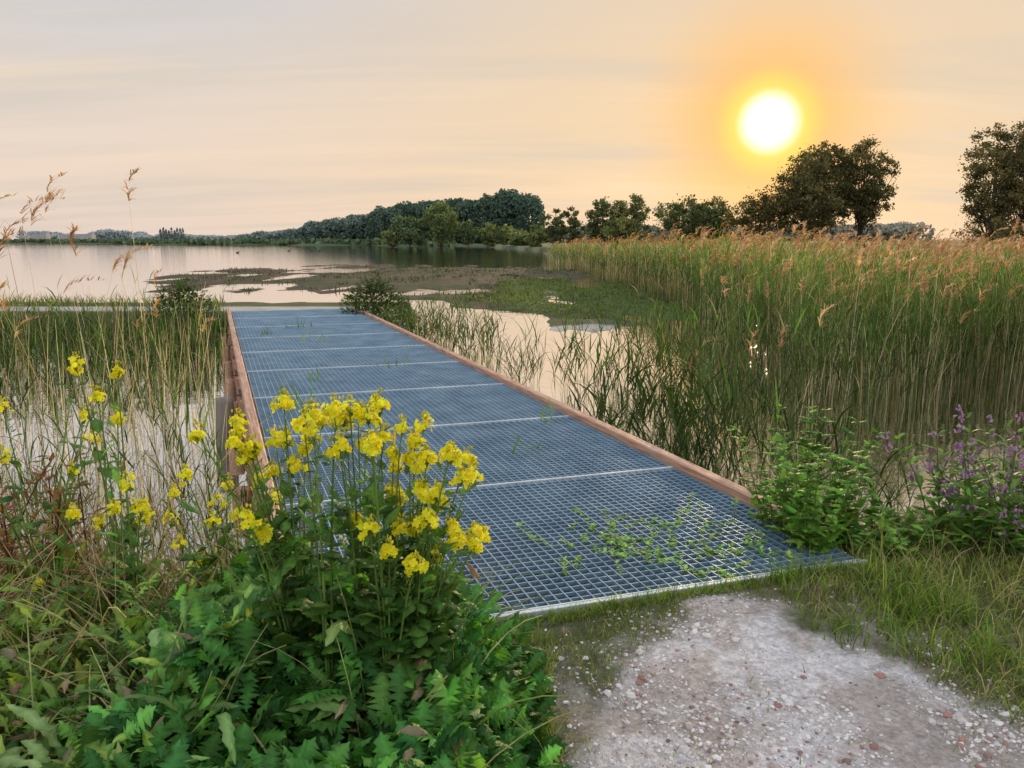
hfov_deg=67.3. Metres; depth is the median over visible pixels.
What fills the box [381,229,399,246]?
alder tree
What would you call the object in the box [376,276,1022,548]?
reed clump
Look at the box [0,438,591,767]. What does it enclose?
bank herbs
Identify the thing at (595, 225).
willow tree
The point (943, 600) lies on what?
grass
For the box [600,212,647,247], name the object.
willow tree
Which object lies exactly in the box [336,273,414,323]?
elder bush
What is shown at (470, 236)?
willow tree
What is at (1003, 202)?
poplar tree
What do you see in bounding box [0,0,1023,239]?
sky
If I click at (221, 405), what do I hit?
mooring post
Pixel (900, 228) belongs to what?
distant treeline
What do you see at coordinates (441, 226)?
willow tree
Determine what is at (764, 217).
willow tree
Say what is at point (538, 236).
alder tree
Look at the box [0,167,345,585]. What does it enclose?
reed bed
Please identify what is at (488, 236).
alder tree
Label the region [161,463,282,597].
mustard plant
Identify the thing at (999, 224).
hawthorn bush
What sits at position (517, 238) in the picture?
alder tree
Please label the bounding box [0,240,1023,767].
ground
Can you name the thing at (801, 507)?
nettle plant
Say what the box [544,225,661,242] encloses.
distant treeline
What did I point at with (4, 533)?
dock plant
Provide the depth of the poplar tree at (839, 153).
121.57 m
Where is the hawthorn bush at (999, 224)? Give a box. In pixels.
[952,214,1023,248]
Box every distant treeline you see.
[15,228,234,239]
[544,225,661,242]
[659,221,935,240]
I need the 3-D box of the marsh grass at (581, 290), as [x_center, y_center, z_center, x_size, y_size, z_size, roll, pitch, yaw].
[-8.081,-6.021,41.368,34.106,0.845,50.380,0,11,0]
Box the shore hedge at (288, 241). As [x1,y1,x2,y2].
[0,237,455,245]
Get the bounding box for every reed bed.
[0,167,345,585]
[541,218,1023,409]
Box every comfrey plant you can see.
[876,404,1023,569]
[975,457,1023,515]
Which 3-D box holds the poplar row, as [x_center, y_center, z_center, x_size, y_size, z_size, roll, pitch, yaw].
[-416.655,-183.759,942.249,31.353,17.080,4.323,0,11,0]
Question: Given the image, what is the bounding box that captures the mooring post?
[213,397,234,447]
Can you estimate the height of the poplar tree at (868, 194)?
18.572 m
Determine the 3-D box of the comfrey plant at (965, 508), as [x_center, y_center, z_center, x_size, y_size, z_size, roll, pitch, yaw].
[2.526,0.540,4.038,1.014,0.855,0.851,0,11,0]
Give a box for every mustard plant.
[0,359,106,609]
[66,351,157,617]
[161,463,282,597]
[186,388,490,711]
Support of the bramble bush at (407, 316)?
in the water
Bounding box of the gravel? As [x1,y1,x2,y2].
[501,576,1023,767]
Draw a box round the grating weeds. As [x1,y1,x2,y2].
[257,307,796,579]
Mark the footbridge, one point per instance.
(482, 410)
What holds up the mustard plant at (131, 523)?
on the ground at (908, 738)
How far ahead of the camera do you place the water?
11.38 m
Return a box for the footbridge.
[221,307,866,624]
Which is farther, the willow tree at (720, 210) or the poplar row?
the poplar row
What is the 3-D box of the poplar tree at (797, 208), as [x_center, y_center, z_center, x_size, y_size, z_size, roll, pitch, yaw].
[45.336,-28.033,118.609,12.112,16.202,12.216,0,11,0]
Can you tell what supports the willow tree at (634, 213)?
on the ground at (908, 738)
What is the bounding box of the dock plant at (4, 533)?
[0,453,106,608]
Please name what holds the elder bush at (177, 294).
on the ground at (908, 738)
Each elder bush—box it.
[145,278,220,329]
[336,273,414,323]
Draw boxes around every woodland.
[234,228,295,240]
[294,214,381,241]
[365,188,545,243]
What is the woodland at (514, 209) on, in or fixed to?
on the ground at (908, 738)
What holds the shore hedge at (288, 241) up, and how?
on the ground at (908, 738)
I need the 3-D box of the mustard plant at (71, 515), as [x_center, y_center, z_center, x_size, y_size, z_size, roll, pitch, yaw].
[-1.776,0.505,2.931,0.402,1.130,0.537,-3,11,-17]
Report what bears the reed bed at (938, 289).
in the water
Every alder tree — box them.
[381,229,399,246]
[479,222,500,245]
[495,224,516,244]
[507,229,533,245]
[523,224,549,246]
[539,208,565,244]
[558,206,585,247]
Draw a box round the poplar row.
[159,227,184,239]
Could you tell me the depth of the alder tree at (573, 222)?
147.12 m
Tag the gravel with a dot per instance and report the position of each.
(958, 716)
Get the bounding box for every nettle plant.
[727,404,885,553]
[835,487,946,564]
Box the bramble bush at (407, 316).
[390,307,432,341]
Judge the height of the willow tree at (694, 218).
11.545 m
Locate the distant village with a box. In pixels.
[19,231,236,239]
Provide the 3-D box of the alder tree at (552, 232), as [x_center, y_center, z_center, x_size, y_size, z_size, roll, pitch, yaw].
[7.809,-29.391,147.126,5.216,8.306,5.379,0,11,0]
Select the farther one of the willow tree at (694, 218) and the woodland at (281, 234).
the woodland at (281, 234)
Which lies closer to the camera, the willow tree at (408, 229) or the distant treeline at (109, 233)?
the willow tree at (408, 229)
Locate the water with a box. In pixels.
[0,244,1023,609]
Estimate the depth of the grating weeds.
4.03 m
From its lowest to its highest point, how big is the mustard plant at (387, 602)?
1.200 m
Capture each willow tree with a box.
[388,213,430,246]
[419,201,461,246]
[455,219,482,246]
[585,196,620,242]
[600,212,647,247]
[606,193,651,243]
[647,193,716,245]
[689,196,738,242]
[725,185,789,247]
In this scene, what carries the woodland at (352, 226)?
on the ground at (908, 738)
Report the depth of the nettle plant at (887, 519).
4.02 m
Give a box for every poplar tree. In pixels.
[766,149,850,240]
[791,139,860,248]
[829,134,901,247]
[956,122,1023,243]
[991,121,1023,239]
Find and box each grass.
[0,263,744,333]
[498,493,1023,767]
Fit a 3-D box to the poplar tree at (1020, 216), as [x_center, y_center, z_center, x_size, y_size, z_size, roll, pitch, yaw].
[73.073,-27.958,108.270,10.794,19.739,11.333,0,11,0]
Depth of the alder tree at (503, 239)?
230.62 m
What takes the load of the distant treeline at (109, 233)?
on the ground at (908, 738)

